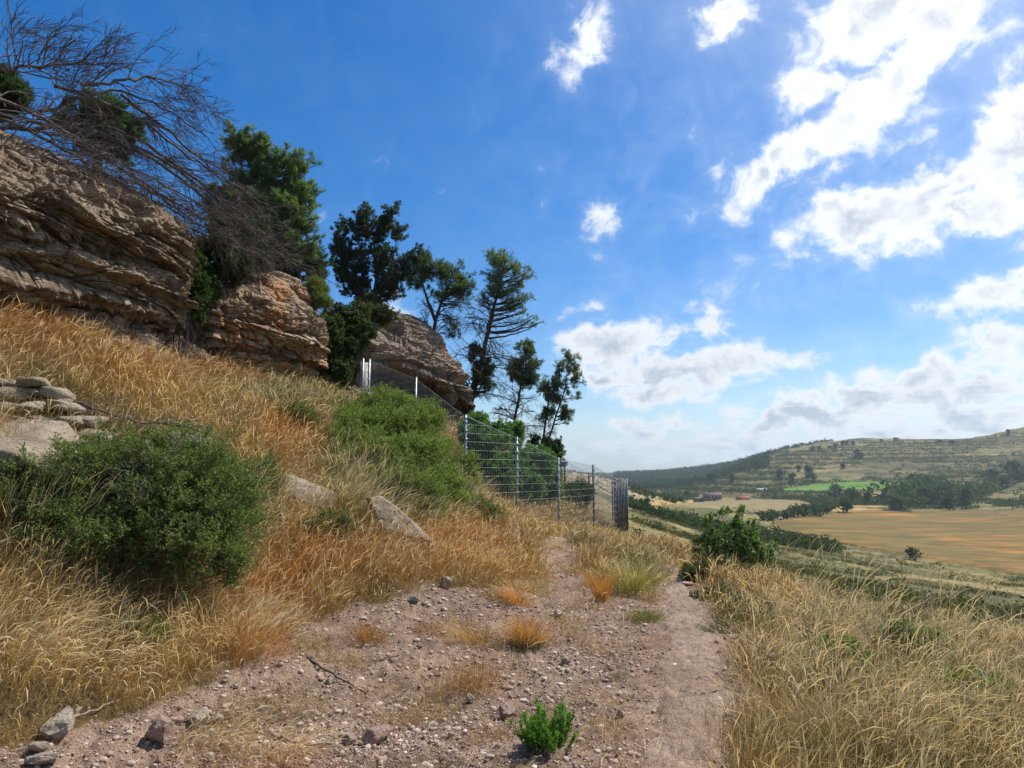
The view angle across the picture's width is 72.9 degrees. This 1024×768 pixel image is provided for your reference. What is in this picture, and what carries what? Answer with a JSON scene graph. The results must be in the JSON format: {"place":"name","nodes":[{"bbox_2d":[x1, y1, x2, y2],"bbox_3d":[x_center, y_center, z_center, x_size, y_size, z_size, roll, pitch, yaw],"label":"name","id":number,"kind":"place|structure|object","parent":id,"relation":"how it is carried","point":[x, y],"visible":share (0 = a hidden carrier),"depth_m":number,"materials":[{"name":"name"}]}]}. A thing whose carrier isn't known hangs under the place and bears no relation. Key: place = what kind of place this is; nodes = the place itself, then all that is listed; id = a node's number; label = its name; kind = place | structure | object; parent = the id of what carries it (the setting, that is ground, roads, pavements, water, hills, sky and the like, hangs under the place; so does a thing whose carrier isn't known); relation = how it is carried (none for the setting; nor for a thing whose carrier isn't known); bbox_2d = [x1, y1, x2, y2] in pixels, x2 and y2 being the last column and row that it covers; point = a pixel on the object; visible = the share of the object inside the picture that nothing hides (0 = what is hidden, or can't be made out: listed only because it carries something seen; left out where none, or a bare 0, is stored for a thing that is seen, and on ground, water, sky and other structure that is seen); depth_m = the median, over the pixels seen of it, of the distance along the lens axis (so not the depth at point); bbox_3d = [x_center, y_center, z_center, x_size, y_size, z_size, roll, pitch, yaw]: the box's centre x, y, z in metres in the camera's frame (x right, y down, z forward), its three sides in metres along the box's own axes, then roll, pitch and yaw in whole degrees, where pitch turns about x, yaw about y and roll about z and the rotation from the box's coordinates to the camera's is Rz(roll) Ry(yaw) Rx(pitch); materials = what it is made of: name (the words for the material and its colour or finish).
{"place":"outdoors","nodes":[
{"label":"outdoors","id":0,"kind":"place"},
{"bbox_2d":[0,289,1023,767],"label":"dry grass","id":1,"kind":"structure","parent":0,"point":[462,545],"depth_m":5.76,"materials":[{"name":"plant"}]},
{"bbox_2d":[0,278,1023,767],"bbox_3d":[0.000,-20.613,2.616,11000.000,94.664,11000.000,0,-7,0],"label":"ground","id":2,"kind":"structure","parent":0,"point":[858,472],"depth_m":5.81,"materials":[{"name":"soil"}]},
{"bbox_2d":[0,62,36,124],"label":"pine tree","id":3,"kind":"object","parent":2,"relation":"on","point":[10,81],"visible":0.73,"depth_m":14.16,"materials":[{"name":"green plant"}]},
{"bbox_2d":[28,741,49,751],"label":"rock","id":4,"kind":"object","parent":2,"relation":"on","point":[40,746],"visible":1,"depth_m":3.90,"materials":[{"name":"beige stone"}]},
{"bbox_2d":[23,751,57,764],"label":"rock","id":5,"kind":"object","parent":2,"relation":"on","point":[45,758],"visible":0.98,"depth_m":3.80,"materials":[{"name":"beige stone"}]},
{"bbox_2d":[0,419,86,497],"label":"boulder","id":6,"kind":"object","parent":2,"relation":"on","point":[31,437],"visible":0.17,"depth_m":6.54,"materials":[{"name":"stone"}]},
{"bbox_2d":[0,377,110,427],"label":"dry stone wall","id":7,"kind":"structure","parent":2,"relation":"on","point":[39,388],"depth_m":7.71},
{"bbox_2d":[39,705,74,739],"bbox_3d":[-2.705,2.017,4.127,0.163,0.146,0.194,3,-8,-22],"label":"rock","id":8,"kind":"object","parent":2,"relation":"on","point":[63,721],"visible":0.96,"depth_m":4.07,"materials":[{"name":"beige stone"}]},
{"bbox_2d":[0,129,199,365],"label":"rock outcrop","id":9,"kind":"object","parent":2,"relation":"on","point":[116,264],"visible":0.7,"depth_m":10.67,"materials":[{"name":"stone"}]},
{"bbox_2d":[0,0,340,304],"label":"dead tree","id":10,"kind":"object","parent":9,"relation":"on","point":[226,211],"visible":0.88,"depth_m":12.10,"materials":[{"name":"brown wood"}]},
{"bbox_2d":[170,308,201,356],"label":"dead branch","id":11,"kind":"object","parent":9,"relation":"on","point":[185,341],"visible":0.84,"depth_m":13.35,"materials":[{"name":"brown wood"}]},
{"bbox_2d":[48,86,152,167],"bbox_3d":[-9.074,-5.579,15.258,2.172,2.068,1.357,0,-7,0],"label":"pine tree","id":12,"kind":"object","parent":2,"relation":"on","point":[112,99],"visible":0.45,"depth_m":15.09,"materials":[{"name":"green plant"}]},
{"bbox_2d":[89,611,177,655],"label":"weed clump","id":13,"kind":"object","parent":2,"relation":"on","point":[152,623],"visible":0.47,"depth_m":5.20,"materials":[{"name":"green plant"}]},
{"bbox_2d":[0,414,279,608],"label":"bush","id":14,"kind":"object","parent":2,"relation":"on","point":[191,504],"visible":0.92,"depth_m":5.98,"materials":[{"name":"green plant"}]},
{"bbox_2d":[85,427,197,586],"bbox_3d":[-3.218,1.108,6.155,0.718,1.467,1.011,-3,-8,22],"label":"bare shrub","id":15,"kind":"object","parent":2,"relation":"on","point":[147,441],"visible":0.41,"depth_m":5.99,"materials":[{"name":"brown plant"}]},
{"bbox_2d":[73,397,231,440],"bbox_3d":[-4.486,0.460,8.236,2.261,0.802,0.552,2,-8,-16],"label":"dead branch","id":16,"kind":"object","parent":2,"relation":"on","point":[165,423],"visible":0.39,"depth_m":8.23,"materials":[{"name":"brown wood"}]},
{"bbox_2d":[144,714,174,744],"bbox_3d":[-2.172,2.126,4.269,0.172,0.186,0.167,0,-7,0],"label":"rock","id":17,"kind":"object","parent":2,"relation":"on","point":[154,729],"visible":0.98,"depth_m":4.22,"materials":[{"name":"beige stone"}]},
{"bbox_2d":[157,332,220,369],"bbox_3d":[-6.386,-0.286,13.995,1.217,1.647,3.131,-2,-8,17],"label":"rock ledge","id":18,"kind":"object","parent":2,"relation":"on","point":[168,338],"visible":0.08,"depth_m":13.72,"materials":[{"name":"stone"}]},
{"bbox_2d":[188,707,208,725],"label":"rock","id":19,"kind":"object","parent":2,"relation":"on","point":[196,714],"visible":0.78,"depth_m":4.49,"materials":[{"name":"beige stone"}]},
{"bbox_2d":[186,213,272,354],"bbox_3d":[-6.418,-2.204,15.203,1.727,3.845,2.890,0,-7,0],"label":"bush","id":20,"kind":"object","parent":2,"relation":"on","point":[209,274],"visible":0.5,"depth_m":14.82,"materials":[{"name":"green plant"}]},
{"bbox_2d":[184,273,330,390],"bbox_3d":[-6.137,-1.134,16.780,2.777,3.620,4.456,-1,-7,10],"label":"rock outcrop","id":21,"kind":"object","parent":2,"relation":"on","point":[281,327],"visible":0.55,"depth_m":15.96,"materials":[{"name":"stone"}]},
{"bbox_2d":[255,272,311,305],"bbox_3d":[-6.052,-2.433,17.865,1.300,1.056,1.737,-6,-10,41],"label":"rock slab","id":22,"kind":"object","parent":21,"relation":"on","point":[296,286],"visible":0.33,"depth_m":17.70,"materials":[{"name":"stone"}]},
{"bbox_2d":[301,274,335,380],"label":"bush","id":23,"kind":"object","parent":21,"relation":"on","point":[322,299],"visible":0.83,"depth_m":18.15,"materials":[{"name":"green plant"}]},
{"bbox_2d":[194,119,325,271],"bbox_3d":[-6.754,-4.755,18.749,3.308,5.047,2.197,4,-8,-30],"label":"pine tree","id":24,"kind":"object","parent":2,"relation":"on","point":[266,168],"visible":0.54,"depth_m":18.80,"materials":[{"name":"green plant"}]},
{"bbox_2d":[253,442,287,494],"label":"weed clump","id":25,"kind":"object","parent":2,"relation":"on","point":[272,455],"visible":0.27,"depth_m":8.80,"materials":[{"name":"green plant"}]},
{"bbox_2d":[268,398,323,429],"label":"weed clump","id":26,"kind":"object","parent":2,"relation":"on","point":[306,410],"visible":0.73,"depth_m":11.78,"materials":[{"name":"green plant"}]},
{"bbox_2d":[274,238,334,280],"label":"pine tree","id":27,"kind":"object","parent":2,"relation":"on","point":[325,263],"visible":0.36,"depth_m":19.91,"materials":[{"name":"green plant"}]},
{"bbox_2d":[281,474,336,510],"bbox_3d":[-2.657,1.456,9.039,0.727,0.561,0.607,0,-7,0],"label":"boulder","id":28,"kind":"object","parent":2,"relation":"on","point":[318,489],"visible":0.3,"depth_m":8.94,"materials":[{"name":"stone"}]},
{"bbox_2d":[295,507,366,539],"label":"weed clump","id":29,"kind":"object","parent":2,"relation":"on","point":[337,518],"visible":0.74,"depth_m":8.15,"materials":[{"name":"green plant"}]},
{"bbox_2d":[318,300,378,391],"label":"bush","id":30,"kind":"object","parent":2,"relation":"on","point":[348,322],"visible":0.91,"depth_m":19.25,"materials":[{"name":"green plant"}]},
{"bbox_2d":[320,291,400,328],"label":"bush","id":31,"kind":"object","parent":2,"relation":"on","point":[380,308],"visible":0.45,"depth_m":21.37,"materials":[{"name":"green plant"}]},
{"bbox_2d":[359,362,367,390],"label":"concrete pillar","id":32,"kind":"structure","parent":2,"relation":"on","point":[365,376],"depth_m":20.03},
{"bbox_2d":[334,613,405,649],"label":"grass tuft","id":33,"kind":"object","parent":2,"relation":"on","point":[366,630],"visible":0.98,"depth_m":6.35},
{"bbox_2d":[359,331,388,351],"bbox_3d":[-4.223,-1.244,20.812,0.786,0.760,0.944,-5,-9,35],"label":"boulder","id":34,"kind":"object","parent":2,"relation":"on","point":[381,341],"visible":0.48,"depth_m":20.66,"materials":[{"name":"grey stone"}]},
{"bbox_2d":[361,725,394,744],"bbox_3d":[-0.841,2.178,4.333,0.122,0.090,0.224,-4,-8,28],"label":"rock","id":35,"kind":"object","parent":2,"relation":"on","point":[377,734],"visible":0.99,"depth_m":4.27,"materials":[{"name":"beige stone"}]},
{"bbox_2d":[366,495,433,558],"bbox_3d":[-1.405,1.785,8.505,0.936,0.816,0.380,-3,-8,21],"label":"boulder","id":36,"kind":"object","parent":2,"relation":"on","point":[404,520],"visible":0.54,"depth_m":8.46,"materials":[{"name":"stone"}]},
{"bbox_2d":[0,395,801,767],"bbox_3d":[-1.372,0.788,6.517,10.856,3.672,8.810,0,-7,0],"label":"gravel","id":37,"kind":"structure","parent":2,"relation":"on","point":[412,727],"depth_m":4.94,"materials":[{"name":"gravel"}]},
{"bbox_2d":[318,380,484,525],"bbox_3d":[-2.038,1.153,12.270,3.150,2.845,4.540,0,-7,0],"label":"bush","id":38,"kind":"object","parent":2,"relation":"on","point":[382,414],"visible":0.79,"depth_m":11.53,"materials":[{"name":"green plant"}]},
{"bbox_2d":[341,313,475,413],"bbox_3d":[-3.729,-0.375,23.202,3.786,4.212,6.279,-3,-8,23],"label":"rock outcrop","id":39,"kind":"object","parent":2,"relation":"on","point":[423,356],"visible":0.45,"depth_m":22.46,"materials":[{"name":"brown stone"}]},
{"bbox_2d":[383,311,441,344],"bbox_3d":[-3.721,-1.724,23.372,3.609,1.582,1.684,4,-8,-31],"label":"rock slab","id":40,"kind":"object","parent":39,"relation":"on","point":[407,319],"visible":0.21,"depth_m":23.01,"materials":[{"name":"grey stone"}]},
{"bbox_2d":[327,200,431,302],"bbox_3d":[-4.367,-4.126,22.717,3.542,3.923,1.596,0,-7,0],"label":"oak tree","id":41,"kind":"object","parent":40,"relation":"on","point":[348,269],"visible":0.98,"depth_m":22.50,"materials":[{"name":"green plant"}]},
{"bbox_2d":[402,245,477,339],"bbox_3d":[-2.664,-2.866,24.599,2.721,4.301,2.296,4,-8,-31],"label":"pine tree","id":42,"kind":"object","parent":39,"relation":"on","point":[460,286],"visible":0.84,"depth_m":24.45,"materials":[{"name":"green plant"}]},
{"bbox_2d":[405,617,445,637],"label":"grass tuft","id":43,"kind":"object","parent":2,"relation":"on","point":[431,628],"visible":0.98,"depth_m":6.59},
{"bbox_2d":[428,606,499,648],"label":"grass tuft","id":44,"kind":"object","parent":2,"relation":"on","point":[467,633],"visible":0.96,"depth_m":6.52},
{"bbox_2d":[405,634,535,704],"bbox_3d":[-0.302,2.173,5.340,1.093,0.387,1.037,-4,-8,29],"label":"grass tuft","id":45,"kind":"object","parent":2,"relation":"on","point":[481,675],"visible":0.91,"depth_m":5.32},
{"bbox_2d":[444,320,510,403],"bbox_3d":[-1.407,-0.650,25.629,1.795,3.306,2.957,-5,-9,35],"label":"pine tree","id":46,"kind":"object","parent":2,"relation":"on","point":[483,378],"visible":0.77,"depth_m":25.62,"materials":[{"name":"green plant"}]},
{"bbox_2d":[454,620,512,650],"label":"grass tuft","id":47,"kind":"object","parent":2,"relation":"on","point":[476,641],"visible":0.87,"depth_m":6.48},
{"bbox_2d":[469,492,511,525],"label":"weed clump","id":48,"kind":"object","parent":2,"relation":"on","point":[491,510],"visible":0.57,"depth_m":12.07,"materials":[{"name":"green plant"}]},
{"bbox_2d":[448,246,544,393],"bbox_3d":[-0.969,-2.410,26.565,3.600,5.991,3.954,-6,-9,38],"label":"pine tree","id":49,"kind":"object","parent":2,"relation":"on","point":[496,287],"visible":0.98,"depth_m":26.47,"materials":[{"name":"green plant"}]},
{"bbox_2d":[367,358,628,533],"bbox_3d":[0.715,2.348,20.774,4.080,5.672,9.328,-7,-10,44],"label":"fence","id":50,"kind":"object","parent":2,"relation":"on","point":[594,501],"visible":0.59,"depth_m":18.71,"materials":[{"name":"metal"}]},
{"bbox_2d":[615,479,628,530],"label":"steel gate","id":51,"kind":"structure","parent":50,"relation":"attached to","point":[620,501],"depth_m":23.58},
{"bbox_2d":[499,702,514,717],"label":"rock","id":52,"kind":"object","parent":2,"relation":"on","point":[506,708],"visible":0.96,"depth_m":4.61,"materials":[{"name":"beige stone"}]},
{"bbox_2d":[456,410,566,505],"bbox_3d":[-0.062,2.265,20.561,2.559,2.893,4.496,-3,-8,21],"label":"bush","id":53,"kind":"object","parent":2,"relation":"on","point":[515,428],"visible":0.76,"depth_m":19.72,"materials":[{"name":"green plant"}]},
{"bbox_2d":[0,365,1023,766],"bbox_3d":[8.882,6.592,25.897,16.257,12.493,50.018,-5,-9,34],"label":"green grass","id":54,"kind":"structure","parent":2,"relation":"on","point":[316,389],"depth_m":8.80,"materials":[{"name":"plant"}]},
{"bbox_2d":[483,337,543,432],"bbox_3d":[0.194,0.284,28.335,2.558,4.589,2.347,-4,-8,31],"label":"pine tree","id":55,"kind":"object","parent":2,"relation":"on","point":[527,377],"visible":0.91,"depth_m":28.06,"materials":[{"name":"green plant"}]},
{"bbox_2d":[483,577,546,606],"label":"grass tuft","id":56,"kind":"object","parent":2,"relation":"on","point":[512,596],"visible":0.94,"depth_m":7.65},
{"bbox_2d":[484,608,569,648],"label":"grass tuft","id":57,"kind":"object","parent":2,"relation":"on","point":[525,629],"visible":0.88,"depth_m":6.49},
{"bbox_2d":[505,631,550,654],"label":"cushion plant","id":58,"kind":"object","parent":2,"relation":"on","point":[525,645],"visible":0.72,"depth_m":6.38,"materials":[{"name":"green plant"}]},
{"bbox_2d":[511,571,557,595],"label":"grass tuft","id":59,"kind":"object","parent":2,"relation":"on","point":[532,581],"visible":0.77,"depth_m":8.54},
{"bbox_2d":[508,693,576,757],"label":"herb plant","id":60,"kind":"object","parent":2,"relation":"on","point":[540,729],"visible":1,"depth_m":3.97,"materials":[{"name":"green plant"}]},
{"bbox_2d":[522,558,567,580],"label":"grass tuft","id":61,"kind":"object","parent":2,"relation":"on","point":[549,570],"visible":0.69,"depth_m":9.55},
{"bbox_2d":[526,433,567,474],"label":"bush","id":62,"kind":"object","parent":2,"relation":"on","point":[557,446],"visible":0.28,"depth_m":26.77,"materials":[{"name":"green plant"}]},
{"bbox_2d":[523,348,587,442],"bbox_3d":[1.525,0.845,29.199,2.722,4.867,2.292,4,-8,-30],"label":"pine tree","id":63,"kind":"object","parent":2,"relation":"on","point":[552,388],"visible":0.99,"depth_m":29.04,"materials":[{"name":"green plant"}]},
{"bbox_2d":[563,479,595,506],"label":"bush","id":64,"kind":"object","parent":2,"relation":"on","point":[571,489],"visible":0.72,"depth_m":23.91,"materials":[{"name":"green plant"}]},
{"bbox_2d":[564,462,613,522],"bbox_3d":[2.849,4.272,25.587,0.151,2.895,3.032,-7,-10,42],"label":"fence","id":65,"kind":"object","parent":2,"relation":"on","point":[608,480],"visible":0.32,"depth_m":26.20,"materials":[{"name":"metal"}]},
{"bbox_2d":[572,561,628,602],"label":"grass tuft","id":66,"kind":"object","parent":2,"relation":"on","point":[600,592],"visible":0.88,"depth_m":8.41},
{"bbox_2d":[562,467,664,507],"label":"rocky scrub","id":67,"kind":"object","parent":2,"relation":"on","point":[577,477],"visible":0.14,"depth_m":286.95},
{"bbox_2d":[600,664,635,684],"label":"grass tuft","id":68,"kind":"object","parent":2,"relation":"on","point":[624,672],"visible":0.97,"depth_m":5.41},
{"bbox_2d":[583,552,687,596],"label":"grass tuft","id":69,"kind":"object","parent":2,"relation":"on","point":[640,578],"visible":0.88,"depth_m":9.11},
{"bbox_2d":[615,607,677,625],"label":"grass tuft","id":70,"kind":"object","parent":2,"relation":"on","point":[657,616],"visible":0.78,"depth_m":7.49,"materials":[{"name":"green plant"}]},
{"bbox_2d":[702,493,721,500],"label":"farmhouse","id":71,"kind":"object","parent":2,"relation":"on","point":[711,496],"visible":0.98,"depth_m":550.71,"materials":[{"name":"stone"}]},
{"bbox_2d":[690,620,743,635],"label":"cushion plant","id":72,"kind":"object","parent":2,"relation":"on","point":[716,627],"visible":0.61,"depth_m":7.03,"materials":[{"name":"green plant"}]},
{"bbox_2d":[678,556,761,612],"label":"bush","id":73,"kind":"object","parent":2,"relation":"on","point":[694,565],"visible":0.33,"depth_m":10.06,"materials":[{"name":"green plant"}]},
{"bbox_2d":[612,438,832,489],"bbox_3d":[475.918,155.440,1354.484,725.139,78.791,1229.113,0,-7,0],"label":"forest","id":74,"kind":"object","parent":2,"relation":"on","point":[653,479],"visible":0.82,"depth_m":1057.59,"materials":[{"name":"plant"}]},
{"bbox_2d":[689,504,780,574],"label":"bush","id":75,"kind":"object","parent":2,"relation":"on","point":[739,538],"visible":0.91,"depth_m":10.72,"materials":[{"name":"green plant"}]},
{"bbox_2d":[705,595,766,685],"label":"dry stalk","id":76,"kind":"object","parent":2,"relation":"on","point":[723,631],"visible":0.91,"depth_m":5.24,"materials":[{"name":"beige plant"}]},
{"bbox_2d":[628,483,849,552],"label":"valley wood","id":77,"kind":"object","parent":2,"relation":"on","point":[790,538],"visible":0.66,"depth_m":175.94,"materials":[{"name":"plant"}]},
{"bbox_2d":[728,569,776,655],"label":"dry stalk","id":78,"kind":"object","parent":2,"relation":"on","point":[734,589],"visible":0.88,"depth_m":5.70,"materials":[{"name":"beige plant"}]},
{"bbox_2d":[746,612,827,739],"bbox_3d":[1.623,1.765,4.084,0.598,0.777,0.102,4,-8,-27],"label":"dry stalk","id":79,"kind":"object","parent":2,"relation":"on","point":[773,654],"visible":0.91,"depth_m":4.09,"materials":[{"name":"beige plant"}]},
{"bbox_2d":[628,508,1023,639],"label":"valley scrub","id":80,"kind":"object","parent":2,"relation":"on","point":[808,572],"visible":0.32,"depth_m":54.93,"materials":[{"name":"plant"}]},
{"bbox_2d":[636,432,1023,509],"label":"hill scrub","id":81,"kind":"object","parent":2,"relation":"on","point":[998,501],"visible":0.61,"depth_m":670.12,"materials":[{"name":"plant"}]},
{"bbox_2d":[801,626,877,676],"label":"weed clump","id":82,"kind":"object","parent":2,"relation":"on","point":[851,639],"visible":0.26,"depth_m":5.52,"materials":[{"name":"green plant"}]},
{"bbox_2d":[841,553,906,705],"bbox_3d":[2.540,1.732,4.845,0.542,1.061,0.105,2,-8,-16],"label":"dry stalk","id":83,"kind":"object","parent":2,"relation":"on","point":[903,608],"visible":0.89,"depth_m":4.86,"materials":[{"name":"beige plant"}]},
{"bbox_2d":[855,478,918,510],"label":"oak tree","id":84,"kind":"object","parent":2,"relation":"on","point":[893,491],"visible":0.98,"depth_m":406.95,"materials":[{"name":"green plant"}]},
{"bbox_2d":[867,615,955,661],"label":"weed clump","id":85,"kind":"object","parent":2,"relation":"on","point":[896,623],"visible":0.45,"depth_m":6.07,"materials":[{"name":"green plant"}]},
{"bbox_2d":[896,484,929,504],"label":"oak tree","id":86,"kind":"object","parent":2,"relation":"on","point":[923,500],"visible":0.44,"depth_m":432.31,"materials":[{"name":"green plant"}]},
{"bbox_2d":[894,473,942,503],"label":"oak tree","id":87,"kind":"object","parent":2,"relation":"on","point":[920,481],"visible":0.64,"depth_m":448.15,"materials":[{"name":"green plant"}]},
{"bbox_2d":[917,482,960,506],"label":"oak tree","id":88,"kind":"object","parent":2,"relation":"on","point":[944,489],"visible":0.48,"depth_m":438.06,"materials":[{"name":"green plant"}]},
{"bbox_2d":[956,481,972,508],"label":"tree","id":89,"kind":"object","parent":2,"relation":"on","point":[964,496],"visible":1,"depth_m":419.78,"materials":[{"name":"green plant"}]},
{"bbox_2d":[922,661,1016,715],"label":"weed clump","id":90,"kind":"object","parent":2,"relation":"on","point":[974,679],"visible":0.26,"depth_m":4.89,"materials":[{"name":"green plant"}]},
{"bbox_2d":[982,474,1016,485],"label":"oak tree","id":91,"kind":"object","parent":2,"relation":"on","point":[1003,480],"visible":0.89,"depth_m":533.79,"materials":[{"name":"green plant"}]},
{"bbox_2d":[999,459,1023,473],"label":"oak tree","id":92,"kind":"object","parent":2,"relation":"on","point":[1013,465],"visible":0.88,"depth_m":589.17,"materials":[{"name":"green plant"}]},
{"bbox_2d":[0,0,1023,472],"label":"sky","id":93,"kind":"structure","parent":0,"point":[753,227],"materials":[{"name":"blue"}]},
{"bbox_2d":[643,500,692,506],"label":"field","id":94,"kind":"structure","parent":0,"point":[657,502],"depth_m":290.82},
{"bbox_2d":[646,564,734,767],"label":"path","id":95,"kind":"structure","parent":0,"point":[688,639],"depth_m":5.12,"materials":[{"name":"soil"}]},
{"bbox_2d":[673,499,808,511],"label":"field","id":96,"kind":"structure","parent":0,"point":[756,505],"depth_m":433.80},
{"bbox_2d":[784,482,899,490],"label":"field","id":97,"kind":"structure","parent":0,"point":[825,487],"depth_m":615.34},
{"bbox_2d":[831,505,887,511],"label":"field","id":98,"kind":"structure","parent":0,"point":[876,508],"depth_m":401.22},
{"bbox_2d":[771,510,1023,575],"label":"field","id":99,"kind":"structure","parent":0,"point":[991,540],"depth_m":263.78,"materials":[{"name":"plant"}]},
{"bbox_2d":[795,502,823,516],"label":"oak tree","id":100,"kind":"object","parent":99,"relation":"on","point":[805,507],"visible":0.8,"depth_m":331.13,"materials":[{"name":"green plant"}]},
{"bbox_2d":[820,496,855,512],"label":"oak tree","id":101,"kind":"object","parent":99,"relation":"on","point":[843,502],"visible":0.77,"depth_m":364.92,"materials":[{"name":"green plant"}]},
{"bbox_2d":[939,486,956,510],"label":"tree","id":102,"kind":"object","parent":99,"relation":"on","point":[947,498],"visible":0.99,"depth_m":407.71,"materials":[{"name":"green plant"}]},
{"bbox_2d":[874,575,1023,597],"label":"field","id":103,"kind":"structure","parent":0,"point":[1017,593],"depth_m":80.54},
{"bbox_2d":[957,490,1023,504],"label":"field","id":104,"kind":"structure","parent":0,"point":[1004,496],"depth_m":492.28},
{"bbox_2d":[956,482,994,497],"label":"oak tree","id":105,"kind":"object","parent":104,"relation":"on","point":[982,490],"visible":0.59,"depth_m":490.46,"materials":[{"name":"green plant"}]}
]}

